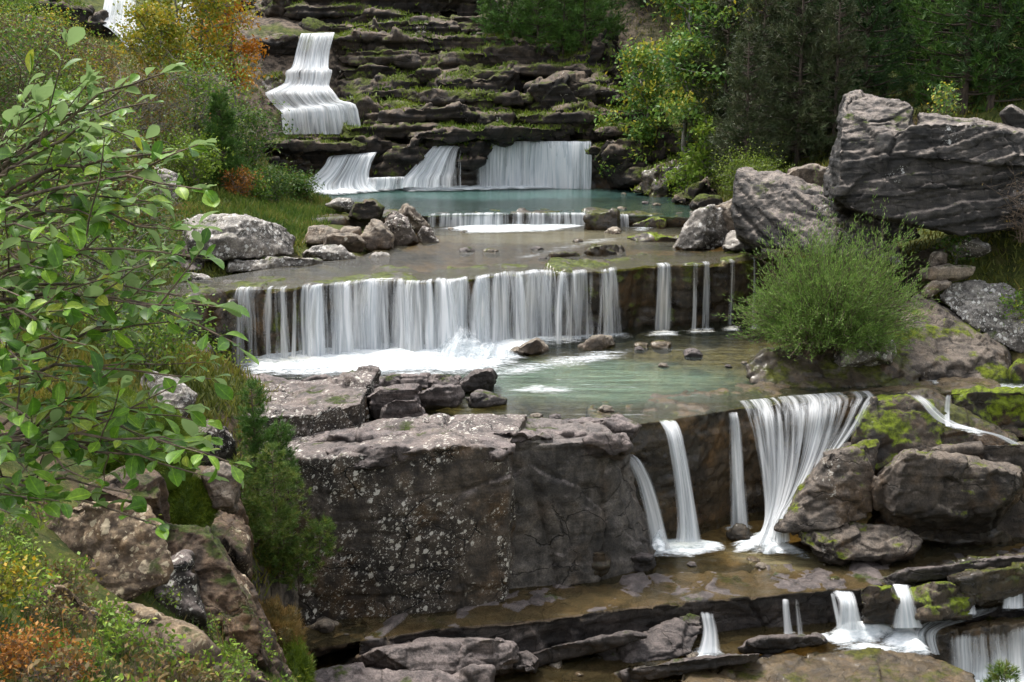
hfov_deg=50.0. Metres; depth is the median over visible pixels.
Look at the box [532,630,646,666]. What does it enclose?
rock slab
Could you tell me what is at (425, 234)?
stone
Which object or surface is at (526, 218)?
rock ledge
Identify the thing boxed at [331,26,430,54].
rock ledge
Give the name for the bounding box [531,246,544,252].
stone
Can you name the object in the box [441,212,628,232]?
waterfall
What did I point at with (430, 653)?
rock slab
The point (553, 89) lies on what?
rock ledge
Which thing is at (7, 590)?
autumn plant
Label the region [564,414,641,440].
rock slab
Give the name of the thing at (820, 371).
boulder
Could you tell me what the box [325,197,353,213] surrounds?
boulder
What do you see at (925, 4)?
pine tree
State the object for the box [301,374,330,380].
stone
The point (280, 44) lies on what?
rock ledge
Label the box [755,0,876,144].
pine tree
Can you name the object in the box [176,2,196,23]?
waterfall
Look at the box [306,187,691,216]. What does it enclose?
pool water
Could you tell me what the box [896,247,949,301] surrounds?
stone
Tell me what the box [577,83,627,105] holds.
rock ledge
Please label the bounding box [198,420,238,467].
rock
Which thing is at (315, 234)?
boulder
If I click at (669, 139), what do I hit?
stone
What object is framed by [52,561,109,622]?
herb
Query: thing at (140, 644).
herb
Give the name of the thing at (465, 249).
stone
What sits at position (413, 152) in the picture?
rock
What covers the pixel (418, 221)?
boulder
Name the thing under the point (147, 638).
herb
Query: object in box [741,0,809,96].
pine tree
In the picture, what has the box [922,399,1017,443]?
waterfall strand
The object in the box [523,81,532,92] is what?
stone
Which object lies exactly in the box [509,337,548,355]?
stone
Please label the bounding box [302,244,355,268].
stone
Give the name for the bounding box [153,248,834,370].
rock ledge
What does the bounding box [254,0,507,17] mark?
rock ledge
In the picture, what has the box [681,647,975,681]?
rock slab
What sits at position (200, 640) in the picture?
boulder
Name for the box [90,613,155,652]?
herb
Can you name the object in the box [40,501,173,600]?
boulder
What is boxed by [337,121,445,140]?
rock ledge
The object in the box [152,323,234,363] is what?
shrub
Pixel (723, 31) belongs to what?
pine tree
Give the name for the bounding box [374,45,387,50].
stone
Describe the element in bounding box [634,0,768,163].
broadleaf tree
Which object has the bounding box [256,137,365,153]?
rock ledge
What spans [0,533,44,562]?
herb
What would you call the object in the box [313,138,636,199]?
rock ledge
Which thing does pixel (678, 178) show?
shrub
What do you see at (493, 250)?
stone
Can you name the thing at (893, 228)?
stone
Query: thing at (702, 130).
broadleaf tree
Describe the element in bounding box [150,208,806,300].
pool water
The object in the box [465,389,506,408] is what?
stone
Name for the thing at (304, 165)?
rock ledge
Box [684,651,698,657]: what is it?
stone
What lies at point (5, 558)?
herb
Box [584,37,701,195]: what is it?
broadleaf tree
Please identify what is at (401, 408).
stone
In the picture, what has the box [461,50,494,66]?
stone
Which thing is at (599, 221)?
stone
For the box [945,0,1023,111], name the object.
pine tree
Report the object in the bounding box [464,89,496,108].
stone
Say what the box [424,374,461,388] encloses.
stone
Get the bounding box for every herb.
[0,525,15,543]
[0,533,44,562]
[0,547,25,578]
[0,625,80,680]
[1,501,54,539]
[1,530,50,569]
[3,560,80,593]
[8,578,60,615]
[10,630,103,681]
[15,572,72,611]
[15,597,53,627]
[16,549,43,569]
[22,472,72,525]
[34,587,91,625]
[39,550,97,591]
[39,631,90,666]
[44,596,114,644]
[48,599,102,627]
[49,551,97,587]
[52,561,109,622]
[69,584,100,602]
[76,632,114,675]
[78,674,129,681]
[79,643,121,678]
[87,596,130,637]
[89,608,157,666]
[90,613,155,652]
[91,653,165,681]
[92,598,127,624]
[97,601,132,631]
[103,666,151,681]
[109,632,192,681]
[122,626,169,659]
[128,623,190,666]
[129,665,163,681]
[137,664,190,681]
[138,651,217,681]
[145,634,188,671]
[146,654,205,681]
[155,582,180,607]
[167,645,226,681]
[171,659,230,681]
[196,606,230,638]
[206,658,241,681]
[208,644,267,681]
[214,634,250,660]
[220,643,244,660]
[225,653,258,678]
[262,620,283,649]
[262,641,280,660]
[267,666,301,681]
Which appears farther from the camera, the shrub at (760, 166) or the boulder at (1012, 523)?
the shrub at (760, 166)
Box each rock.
[15,584,101,632]
[140,370,197,417]
[163,520,292,681]
[195,466,253,581]
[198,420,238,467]
[201,461,241,513]
[372,137,429,178]
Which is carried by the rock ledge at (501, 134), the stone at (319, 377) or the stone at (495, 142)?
the stone at (495, 142)
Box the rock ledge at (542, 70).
[496,60,614,77]
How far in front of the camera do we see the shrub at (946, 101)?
33.53 m
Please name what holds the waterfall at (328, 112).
on the rock ledge at (315, 158)
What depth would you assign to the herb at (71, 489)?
12.58 m
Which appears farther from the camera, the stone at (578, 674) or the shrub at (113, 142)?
the shrub at (113, 142)
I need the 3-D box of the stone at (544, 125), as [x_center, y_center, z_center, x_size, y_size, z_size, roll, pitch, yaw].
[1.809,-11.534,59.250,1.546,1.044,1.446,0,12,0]
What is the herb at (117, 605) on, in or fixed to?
on the ground at (728, 558)
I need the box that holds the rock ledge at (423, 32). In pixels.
[402,30,455,34]
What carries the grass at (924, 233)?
on the ground at (728, 558)
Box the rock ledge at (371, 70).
[336,62,411,79]
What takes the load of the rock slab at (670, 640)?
on the ground at (728, 558)
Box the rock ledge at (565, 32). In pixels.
[481,14,609,39]
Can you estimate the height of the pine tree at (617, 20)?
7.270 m
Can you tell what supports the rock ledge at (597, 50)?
on the ground at (728, 558)
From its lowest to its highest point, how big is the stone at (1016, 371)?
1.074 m
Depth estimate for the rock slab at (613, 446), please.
22.60 m
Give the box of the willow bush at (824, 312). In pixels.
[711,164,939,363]
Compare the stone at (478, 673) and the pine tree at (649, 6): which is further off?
the pine tree at (649, 6)
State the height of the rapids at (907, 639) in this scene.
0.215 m
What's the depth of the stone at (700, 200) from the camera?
41.52 m
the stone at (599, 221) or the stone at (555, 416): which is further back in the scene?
the stone at (599, 221)
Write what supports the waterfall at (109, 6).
on the rock ledge at (98, 17)
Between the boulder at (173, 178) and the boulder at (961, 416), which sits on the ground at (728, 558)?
the boulder at (173, 178)
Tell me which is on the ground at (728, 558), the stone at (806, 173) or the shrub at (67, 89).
the shrub at (67, 89)
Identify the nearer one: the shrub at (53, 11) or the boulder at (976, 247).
the boulder at (976, 247)
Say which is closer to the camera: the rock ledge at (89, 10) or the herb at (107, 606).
the herb at (107, 606)
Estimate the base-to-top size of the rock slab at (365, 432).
0.970 m
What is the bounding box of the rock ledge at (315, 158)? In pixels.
[271,128,343,169]
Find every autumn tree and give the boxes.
[106,0,261,132]
[108,0,207,129]
[187,0,272,131]
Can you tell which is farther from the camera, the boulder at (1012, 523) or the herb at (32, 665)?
the boulder at (1012, 523)
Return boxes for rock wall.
[243,413,526,641]
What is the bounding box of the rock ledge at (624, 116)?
[598,106,665,121]
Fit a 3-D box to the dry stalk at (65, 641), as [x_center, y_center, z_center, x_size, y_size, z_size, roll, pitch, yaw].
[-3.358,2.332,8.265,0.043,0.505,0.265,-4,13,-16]
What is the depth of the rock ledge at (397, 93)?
60.88 m
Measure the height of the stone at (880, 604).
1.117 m
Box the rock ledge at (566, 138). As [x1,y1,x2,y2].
[541,135,569,140]
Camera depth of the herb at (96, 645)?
9.09 m
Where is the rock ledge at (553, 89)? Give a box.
[527,70,614,111]
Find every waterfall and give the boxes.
[103,0,142,46]
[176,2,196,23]
[238,268,621,390]
[265,32,360,134]
[309,152,399,193]
[366,177,401,188]
[402,145,457,187]
[404,141,591,190]
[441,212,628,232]
[737,392,865,553]
[962,638,1023,681]
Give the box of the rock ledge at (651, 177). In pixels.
[633,159,706,203]
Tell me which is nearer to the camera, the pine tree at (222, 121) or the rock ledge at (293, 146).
the pine tree at (222, 121)
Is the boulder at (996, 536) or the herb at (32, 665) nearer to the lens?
the herb at (32, 665)
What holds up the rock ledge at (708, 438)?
on the ground at (728, 558)
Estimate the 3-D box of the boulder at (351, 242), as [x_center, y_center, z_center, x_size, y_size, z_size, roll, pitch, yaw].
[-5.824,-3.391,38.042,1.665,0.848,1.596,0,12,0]
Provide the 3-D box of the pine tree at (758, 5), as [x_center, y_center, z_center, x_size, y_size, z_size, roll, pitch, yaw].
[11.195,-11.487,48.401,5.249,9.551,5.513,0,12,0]
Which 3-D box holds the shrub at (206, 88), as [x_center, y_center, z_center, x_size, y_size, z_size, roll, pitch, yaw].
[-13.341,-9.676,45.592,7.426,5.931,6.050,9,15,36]
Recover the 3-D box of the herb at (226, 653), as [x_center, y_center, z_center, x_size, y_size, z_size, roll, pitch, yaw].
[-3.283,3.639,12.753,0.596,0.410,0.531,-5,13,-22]
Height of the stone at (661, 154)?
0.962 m
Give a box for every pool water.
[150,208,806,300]
[228,315,1023,421]
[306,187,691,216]
[742,547,821,567]
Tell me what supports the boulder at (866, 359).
on the boulder at (820, 371)
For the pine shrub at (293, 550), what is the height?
2.306 m
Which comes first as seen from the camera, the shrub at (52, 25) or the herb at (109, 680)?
the herb at (109, 680)
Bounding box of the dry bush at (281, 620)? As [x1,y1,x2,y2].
[258,593,313,667]
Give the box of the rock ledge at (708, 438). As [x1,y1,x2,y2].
[585,377,1023,539]
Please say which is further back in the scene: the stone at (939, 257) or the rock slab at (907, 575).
the stone at (939, 257)
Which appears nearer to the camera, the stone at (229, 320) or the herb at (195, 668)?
the herb at (195, 668)
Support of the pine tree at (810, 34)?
on the ground at (728, 558)
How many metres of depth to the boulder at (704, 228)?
38.06 m
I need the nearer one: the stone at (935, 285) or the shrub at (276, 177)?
the stone at (935, 285)
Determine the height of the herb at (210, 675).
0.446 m
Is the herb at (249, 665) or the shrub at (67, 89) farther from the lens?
the shrub at (67, 89)
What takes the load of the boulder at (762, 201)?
on the ground at (728, 558)
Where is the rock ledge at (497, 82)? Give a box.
[426,63,525,92]
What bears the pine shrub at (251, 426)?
on the ground at (728, 558)
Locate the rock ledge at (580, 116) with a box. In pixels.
[467,110,598,126]
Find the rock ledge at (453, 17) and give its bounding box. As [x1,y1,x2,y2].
[436,14,588,30]
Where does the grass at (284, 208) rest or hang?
on the ground at (728, 558)
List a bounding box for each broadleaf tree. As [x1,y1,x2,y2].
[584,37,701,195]
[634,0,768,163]
[677,109,726,183]
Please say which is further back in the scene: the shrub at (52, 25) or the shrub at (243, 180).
the shrub at (52, 25)
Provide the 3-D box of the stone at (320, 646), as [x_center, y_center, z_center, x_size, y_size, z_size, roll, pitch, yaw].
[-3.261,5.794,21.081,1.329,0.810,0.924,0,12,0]
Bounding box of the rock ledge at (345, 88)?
[333,73,426,100]
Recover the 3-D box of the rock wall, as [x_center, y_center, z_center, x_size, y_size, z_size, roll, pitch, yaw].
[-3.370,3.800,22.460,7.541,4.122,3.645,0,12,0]
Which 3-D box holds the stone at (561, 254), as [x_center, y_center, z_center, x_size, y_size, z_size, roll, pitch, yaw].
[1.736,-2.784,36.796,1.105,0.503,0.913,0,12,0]
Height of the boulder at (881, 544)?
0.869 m
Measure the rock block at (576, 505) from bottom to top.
3.436 m
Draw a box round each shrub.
[0,0,62,20]
[0,0,130,107]
[0,1,96,69]
[0,4,46,53]
[0,10,103,145]
[0,26,258,539]
[0,75,25,96]
[0,118,167,279]
[0,123,75,200]
[0,152,179,326]
[3,59,164,188]
[6,13,76,59]
[11,62,104,114]
[15,34,216,163]
[20,195,207,332]
[22,119,62,140]
[24,41,120,90]
[32,172,89,204]
[35,0,99,41]
[38,15,139,87]
[38,182,164,263]
[39,96,103,126]
[52,213,167,262]
[55,285,224,380]
[58,15,93,47]
[64,103,152,162]
[66,137,166,197]
[70,156,206,268]
[71,61,128,94]
[81,396,209,491]
[82,385,153,423]
[97,37,288,175]
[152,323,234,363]
[155,124,233,184]
[167,474,220,528]
[185,332,259,369]
[201,95,298,171]
[216,164,265,199]
[225,438,301,545]
[232,375,277,491]
[238,163,279,203]
[241,459,342,592]
[253,157,307,201]
[259,413,301,488]
[280,629,316,681]
[283,165,324,202]
[654,153,713,206]
[709,131,794,196]
[920,80,966,115]
[935,233,979,263]
[979,657,1022,681]
[981,168,1023,242]
[990,282,1023,324]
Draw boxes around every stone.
[165,245,204,272]
[182,272,214,283]
[193,341,214,354]
[205,298,238,354]
[225,256,323,272]
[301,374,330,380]
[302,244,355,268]
[302,616,341,636]
[308,631,363,656]
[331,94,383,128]
[340,226,361,234]
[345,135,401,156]
[346,255,365,266]
[366,383,422,419]
[368,251,391,265]
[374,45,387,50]
[380,400,425,418]
[382,372,430,388]
[405,15,427,23]
[417,226,439,245]
[420,384,464,410]
[422,127,461,148]
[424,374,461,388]
[431,51,484,69]
[448,143,469,155]
[452,664,495,681]
[459,247,474,256]
[459,368,497,395]
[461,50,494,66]
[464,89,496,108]
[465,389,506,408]
[483,248,499,257]
[489,140,513,147]
[507,650,539,674]
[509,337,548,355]
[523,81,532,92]
[529,413,542,417]
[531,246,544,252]
[533,123,557,132]
[546,660,563,672]
[547,251,579,259]
[549,414,560,418]
[569,38,617,62]
[572,238,582,244]
[574,671,582,676]
[577,334,614,352]
[583,208,619,231]
[584,243,625,259]
[585,145,600,155]
[592,551,610,576]
[598,405,614,412]
[599,135,615,139]
[601,143,655,165]
[604,227,621,233]
[620,166,652,185]
[627,232,678,246]
[631,552,655,575]
[633,216,666,230]
[634,342,648,351]
[634,346,644,353]
[644,131,695,153]
[650,340,672,353]
[651,146,672,160]
[652,203,661,208]
[658,363,668,369]
[683,348,702,360]
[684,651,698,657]
[686,561,696,567]
[689,194,722,209]
[716,198,734,231]
[726,523,753,540]
[746,556,759,566]
[755,562,766,569]
[758,653,773,657]
[787,163,825,186]
[830,576,839,580]
[861,585,899,623]
[877,219,919,242]
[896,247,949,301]
[904,583,915,589]
[908,581,972,623]
[919,263,975,281]
[922,279,951,298]
[925,553,1023,565]
[928,250,947,266]
[946,561,1023,608]
[1008,358,1023,384]
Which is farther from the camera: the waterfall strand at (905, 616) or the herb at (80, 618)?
the waterfall strand at (905, 616)
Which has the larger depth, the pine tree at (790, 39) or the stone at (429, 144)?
the stone at (429, 144)
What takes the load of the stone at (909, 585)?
in the plunge pool water at (803, 558)
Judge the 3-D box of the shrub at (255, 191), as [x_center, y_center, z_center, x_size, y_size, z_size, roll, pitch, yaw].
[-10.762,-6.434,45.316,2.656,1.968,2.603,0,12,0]
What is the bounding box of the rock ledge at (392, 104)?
[381,100,439,139]
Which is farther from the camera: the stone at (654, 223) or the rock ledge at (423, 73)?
the rock ledge at (423, 73)
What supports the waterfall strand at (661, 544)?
on the plunge pool water at (803, 558)
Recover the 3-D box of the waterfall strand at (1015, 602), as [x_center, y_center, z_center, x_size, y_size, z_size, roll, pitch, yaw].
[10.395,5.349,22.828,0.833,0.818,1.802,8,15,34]
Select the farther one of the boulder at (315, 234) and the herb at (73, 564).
the boulder at (315, 234)
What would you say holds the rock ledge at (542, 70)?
on the ground at (728, 558)
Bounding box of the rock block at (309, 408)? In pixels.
[248,365,380,438]
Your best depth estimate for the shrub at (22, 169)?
30.48 m
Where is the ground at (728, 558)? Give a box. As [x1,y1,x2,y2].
[0,0,1023,681]
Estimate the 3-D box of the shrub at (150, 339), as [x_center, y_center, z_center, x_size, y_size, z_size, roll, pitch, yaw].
[-7.519,0.030,21.811,3.623,2.137,2.872,-8,14,-31]
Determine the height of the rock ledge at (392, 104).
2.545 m
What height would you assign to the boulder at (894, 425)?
1.756 m
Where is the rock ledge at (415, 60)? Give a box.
[338,49,438,70]
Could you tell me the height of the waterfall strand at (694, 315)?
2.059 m
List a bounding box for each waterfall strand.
[638,461,720,554]
[653,263,671,333]
[663,420,697,541]
[692,298,697,331]
[698,615,718,655]
[732,432,746,526]
[783,599,790,633]
[832,596,838,627]
[836,591,860,629]
[894,584,919,627]
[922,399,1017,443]
[945,399,949,425]
[1004,594,1022,608]
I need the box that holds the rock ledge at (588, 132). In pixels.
[550,100,622,141]
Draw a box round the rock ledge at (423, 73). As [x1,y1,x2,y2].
[407,62,519,83]
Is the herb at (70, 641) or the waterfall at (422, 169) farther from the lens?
the waterfall at (422, 169)
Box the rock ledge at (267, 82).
[262,72,290,102]
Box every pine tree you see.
[200,87,251,194]
[469,0,510,43]
[488,0,536,45]
[505,1,555,17]
[508,0,567,52]
[522,0,574,31]
[535,0,588,56]
[549,0,614,47]
[576,0,635,39]
[632,0,660,10]
[664,0,747,108]
[669,0,759,167]
[703,0,816,169]
[705,23,794,179]
[717,0,773,120]
[727,0,831,141]
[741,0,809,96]
[743,0,845,166]
[752,0,849,159]
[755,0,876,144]
[788,0,870,157]
[812,0,926,109]
[816,0,882,94]
[827,0,883,70]
[853,0,928,97]
[874,0,952,74]
[874,0,1009,105]
[896,0,1023,114]
[918,0,996,59]
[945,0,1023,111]
[978,0,1023,52]
[982,0,1023,80]
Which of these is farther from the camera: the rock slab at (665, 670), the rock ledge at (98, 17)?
the rock ledge at (98, 17)
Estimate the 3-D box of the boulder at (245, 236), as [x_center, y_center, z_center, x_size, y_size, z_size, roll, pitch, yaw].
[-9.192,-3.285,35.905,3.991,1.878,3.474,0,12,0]
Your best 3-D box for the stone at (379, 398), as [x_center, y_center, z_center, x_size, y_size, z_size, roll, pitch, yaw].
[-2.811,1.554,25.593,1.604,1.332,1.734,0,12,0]
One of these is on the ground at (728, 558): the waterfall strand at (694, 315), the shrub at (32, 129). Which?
the shrub at (32, 129)
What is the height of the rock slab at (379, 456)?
0.966 m
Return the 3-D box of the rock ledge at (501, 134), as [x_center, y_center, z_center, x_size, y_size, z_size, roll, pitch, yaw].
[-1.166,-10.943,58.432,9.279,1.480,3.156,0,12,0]
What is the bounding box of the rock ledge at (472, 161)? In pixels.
[455,140,492,170]
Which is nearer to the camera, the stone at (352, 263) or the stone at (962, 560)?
the stone at (962, 560)
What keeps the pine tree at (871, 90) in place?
on the ground at (728, 558)
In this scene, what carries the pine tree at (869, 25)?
on the ground at (728, 558)
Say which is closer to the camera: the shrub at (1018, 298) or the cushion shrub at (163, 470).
the cushion shrub at (163, 470)
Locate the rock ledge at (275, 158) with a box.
[263,156,280,168]
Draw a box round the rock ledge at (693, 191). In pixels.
[671,176,716,204]
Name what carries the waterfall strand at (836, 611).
on the bottom pool water
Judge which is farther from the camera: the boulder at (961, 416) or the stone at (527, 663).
the boulder at (961, 416)
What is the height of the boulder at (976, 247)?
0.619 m
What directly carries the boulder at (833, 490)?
on the boulder at (881, 544)
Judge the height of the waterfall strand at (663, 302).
2.065 m
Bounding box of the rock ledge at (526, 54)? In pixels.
[476,31,569,78]
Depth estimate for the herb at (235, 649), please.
12.94 m
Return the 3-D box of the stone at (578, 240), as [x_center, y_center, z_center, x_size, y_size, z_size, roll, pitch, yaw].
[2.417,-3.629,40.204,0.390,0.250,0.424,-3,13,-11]
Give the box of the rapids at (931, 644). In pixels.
[914,614,983,654]
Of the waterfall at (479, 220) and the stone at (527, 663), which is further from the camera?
the waterfall at (479, 220)
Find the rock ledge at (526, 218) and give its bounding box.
[312,207,693,234]
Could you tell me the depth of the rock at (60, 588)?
10.23 m
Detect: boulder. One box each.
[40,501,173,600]
[74,465,169,522]
[104,600,223,678]
[150,549,209,630]
[152,166,180,200]
[181,213,295,262]
[223,661,268,681]
[302,225,340,245]
[323,232,365,252]
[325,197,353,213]
[348,198,384,220]
[360,219,394,251]
[384,211,418,248]
[398,203,429,232]
[672,204,728,253]
[722,230,761,251]
[730,167,903,264]
[745,346,921,390]
[774,438,879,534]
[798,521,922,565]
[823,90,1023,235]
[833,336,896,366]
[850,394,944,472]
[867,510,1020,549]
[870,448,1023,536]
[887,292,1012,383]
[904,387,1023,445]
[931,441,1023,543]
[940,280,1023,352]
[950,385,1023,438]
[951,237,991,257]
[999,104,1023,128]
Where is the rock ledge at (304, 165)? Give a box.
[271,151,315,177]
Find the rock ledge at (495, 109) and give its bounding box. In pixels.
[454,106,530,126]
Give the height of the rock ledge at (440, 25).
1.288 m
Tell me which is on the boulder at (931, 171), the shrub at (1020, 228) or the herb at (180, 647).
the shrub at (1020, 228)
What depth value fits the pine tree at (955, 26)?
57.12 m
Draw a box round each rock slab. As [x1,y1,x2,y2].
[241,374,385,387]
[297,424,586,443]
[312,662,461,681]
[319,429,355,442]
[325,443,410,469]
[337,637,519,677]
[457,637,512,670]
[478,436,515,462]
[489,430,552,442]
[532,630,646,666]
[562,613,701,681]
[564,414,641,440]
[582,432,633,460]
[604,653,759,681]
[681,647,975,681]
[737,632,827,653]
[881,555,1023,586]
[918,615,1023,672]
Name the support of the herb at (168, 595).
on the ground at (728, 558)
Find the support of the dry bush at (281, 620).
on the ground at (728, 558)
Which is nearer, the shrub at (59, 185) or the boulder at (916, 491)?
the boulder at (916, 491)
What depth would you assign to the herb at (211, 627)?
13.14 m
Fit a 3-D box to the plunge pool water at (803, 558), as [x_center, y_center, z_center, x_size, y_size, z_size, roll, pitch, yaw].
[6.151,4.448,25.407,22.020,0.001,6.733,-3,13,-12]
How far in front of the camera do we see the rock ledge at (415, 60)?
62.42 m
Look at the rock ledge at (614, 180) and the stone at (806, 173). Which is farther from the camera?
the rock ledge at (614, 180)
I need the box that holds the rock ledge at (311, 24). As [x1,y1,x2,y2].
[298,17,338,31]
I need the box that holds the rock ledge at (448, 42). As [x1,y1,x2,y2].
[422,34,491,52]
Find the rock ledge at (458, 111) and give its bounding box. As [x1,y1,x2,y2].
[362,101,487,125]
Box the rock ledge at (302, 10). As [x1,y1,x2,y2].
[255,1,360,19]
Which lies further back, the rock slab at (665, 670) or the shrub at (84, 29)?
the shrub at (84, 29)
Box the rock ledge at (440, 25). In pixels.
[331,16,486,35]
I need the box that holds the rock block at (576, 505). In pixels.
[502,416,660,592]
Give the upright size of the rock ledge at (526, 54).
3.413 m
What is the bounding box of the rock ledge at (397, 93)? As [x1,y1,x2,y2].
[356,88,420,100]
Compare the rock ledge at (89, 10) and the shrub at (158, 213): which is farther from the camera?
the rock ledge at (89, 10)
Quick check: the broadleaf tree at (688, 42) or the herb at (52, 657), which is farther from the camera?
the broadleaf tree at (688, 42)
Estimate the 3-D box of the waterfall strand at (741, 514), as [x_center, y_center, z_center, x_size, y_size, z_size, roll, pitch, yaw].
[5.297,3.027,25.306,0.970,2.789,1.068,0,12,0]
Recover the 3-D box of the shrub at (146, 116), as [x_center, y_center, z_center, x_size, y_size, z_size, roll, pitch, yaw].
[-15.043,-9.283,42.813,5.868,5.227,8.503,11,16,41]
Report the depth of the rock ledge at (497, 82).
61.47 m
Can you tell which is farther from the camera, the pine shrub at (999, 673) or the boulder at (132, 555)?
the pine shrub at (999, 673)
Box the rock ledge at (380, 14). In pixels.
[259,4,451,23]
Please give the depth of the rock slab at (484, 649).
20.07 m
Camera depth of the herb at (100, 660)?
9.29 m
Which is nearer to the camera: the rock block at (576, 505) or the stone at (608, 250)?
the rock block at (576, 505)
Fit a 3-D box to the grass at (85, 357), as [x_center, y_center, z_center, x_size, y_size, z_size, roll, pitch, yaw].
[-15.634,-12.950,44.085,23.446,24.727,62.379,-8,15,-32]
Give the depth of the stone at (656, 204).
49.32 m
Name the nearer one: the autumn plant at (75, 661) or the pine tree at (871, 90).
the autumn plant at (75, 661)
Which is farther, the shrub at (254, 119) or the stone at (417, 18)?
the stone at (417, 18)
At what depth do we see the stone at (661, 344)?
32.19 m
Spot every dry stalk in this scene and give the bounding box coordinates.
[62,608,106,661]
[62,615,69,672]
[85,619,97,681]
[210,611,223,646]
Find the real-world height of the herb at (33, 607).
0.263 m
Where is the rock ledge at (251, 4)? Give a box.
[209,0,255,12]
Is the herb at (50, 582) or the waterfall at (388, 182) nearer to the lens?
the herb at (50, 582)
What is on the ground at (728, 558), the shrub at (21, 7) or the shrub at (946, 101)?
the shrub at (21, 7)
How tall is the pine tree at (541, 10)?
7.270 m
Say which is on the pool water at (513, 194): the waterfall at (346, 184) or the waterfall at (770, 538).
the waterfall at (346, 184)
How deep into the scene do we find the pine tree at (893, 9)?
53.14 m
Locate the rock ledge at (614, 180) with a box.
[592,136,664,188]
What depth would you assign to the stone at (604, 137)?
58.88 m
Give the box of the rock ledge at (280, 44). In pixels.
[256,32,301,56]
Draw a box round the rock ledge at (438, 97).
[407,88,535,107]
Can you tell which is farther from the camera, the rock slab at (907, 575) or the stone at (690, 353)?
the stone at (690, 353)
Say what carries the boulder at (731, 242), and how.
on the rock ledge at (635, 297)
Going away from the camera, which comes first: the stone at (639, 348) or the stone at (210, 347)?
the stone at (210, 347)
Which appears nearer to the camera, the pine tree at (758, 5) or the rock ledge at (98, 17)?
the pine tree at (758, 5)
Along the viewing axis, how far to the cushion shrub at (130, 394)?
18.46 m
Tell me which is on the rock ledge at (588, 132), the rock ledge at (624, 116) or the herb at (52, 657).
the rock ledge at (624, 116)
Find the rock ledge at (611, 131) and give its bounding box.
[595,118,672,139]
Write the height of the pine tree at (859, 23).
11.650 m
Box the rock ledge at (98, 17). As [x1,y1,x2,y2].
[85,9,116,37]
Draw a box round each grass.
[0,5,286,601]
[0,375,306,681]
[7,0,715,194]
[101,162,345,255]
[605,0,1023,320]
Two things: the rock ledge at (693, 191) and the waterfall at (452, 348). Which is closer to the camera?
the waterfall at (452, 348)
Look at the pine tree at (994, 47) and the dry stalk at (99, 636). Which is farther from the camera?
the pine tree at (994, 47)
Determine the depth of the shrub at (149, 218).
30.57 m
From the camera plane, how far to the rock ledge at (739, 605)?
22.31 m
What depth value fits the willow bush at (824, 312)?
27.81 m
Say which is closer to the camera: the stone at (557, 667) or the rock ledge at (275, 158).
the stone at (557, 667)
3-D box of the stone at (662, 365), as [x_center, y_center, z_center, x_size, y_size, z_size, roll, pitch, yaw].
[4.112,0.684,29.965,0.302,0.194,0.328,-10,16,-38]
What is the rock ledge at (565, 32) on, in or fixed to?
on the ground at (728, 558)
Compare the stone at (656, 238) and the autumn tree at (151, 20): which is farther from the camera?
the autumn tree at (151, 20)
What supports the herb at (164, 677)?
on the ground at (728, 558)
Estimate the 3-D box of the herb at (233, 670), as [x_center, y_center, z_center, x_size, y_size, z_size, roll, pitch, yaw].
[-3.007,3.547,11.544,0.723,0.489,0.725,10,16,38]
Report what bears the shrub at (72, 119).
on the ground at (728, 558)
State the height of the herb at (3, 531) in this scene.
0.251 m
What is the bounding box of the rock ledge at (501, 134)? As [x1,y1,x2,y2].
[405,121,575,144]
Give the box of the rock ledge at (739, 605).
[359,546,1023,665]
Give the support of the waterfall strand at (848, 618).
on the bottom pool water
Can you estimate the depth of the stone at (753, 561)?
23.85 m
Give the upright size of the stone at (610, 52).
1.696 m
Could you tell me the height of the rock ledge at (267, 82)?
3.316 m
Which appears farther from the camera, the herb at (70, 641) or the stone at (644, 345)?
the stone at (644, 345)
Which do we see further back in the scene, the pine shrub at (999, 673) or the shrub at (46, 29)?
the shrub at (46, 29)
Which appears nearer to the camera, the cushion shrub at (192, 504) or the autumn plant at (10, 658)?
the autumn plant at (10, 658)
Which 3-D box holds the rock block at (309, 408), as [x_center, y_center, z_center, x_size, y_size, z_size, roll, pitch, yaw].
[-5.357,1.725,24.724,4.462,1.477,4.769,0,12,0]
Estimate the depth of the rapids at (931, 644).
21.86 m
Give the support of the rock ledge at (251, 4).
on the ground at (728, 558)
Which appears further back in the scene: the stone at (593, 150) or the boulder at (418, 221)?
the stone at (593, 150)
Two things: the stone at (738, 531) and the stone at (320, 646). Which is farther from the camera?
the stone at (738, 531)
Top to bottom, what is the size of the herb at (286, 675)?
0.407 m
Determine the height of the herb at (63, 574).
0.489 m
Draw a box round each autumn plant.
[0,540,52,614]
[0,606,89,681]
[37,628,98,681]
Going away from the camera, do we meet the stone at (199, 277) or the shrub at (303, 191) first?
the stone at (199, 277)
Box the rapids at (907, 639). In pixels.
[823,609,982,652]
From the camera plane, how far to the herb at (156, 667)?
8.75 m
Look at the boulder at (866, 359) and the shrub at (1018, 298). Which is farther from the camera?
the shrub at (1018, 298)
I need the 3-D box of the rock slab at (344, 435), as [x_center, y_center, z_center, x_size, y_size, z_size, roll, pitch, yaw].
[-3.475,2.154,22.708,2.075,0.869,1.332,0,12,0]
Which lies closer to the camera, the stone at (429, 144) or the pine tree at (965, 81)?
the pine tree at (965, 81)
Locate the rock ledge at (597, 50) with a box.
[587,27,625,87]
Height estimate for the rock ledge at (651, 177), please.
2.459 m
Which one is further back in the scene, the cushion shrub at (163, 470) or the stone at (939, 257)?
the stone at (939, 257)

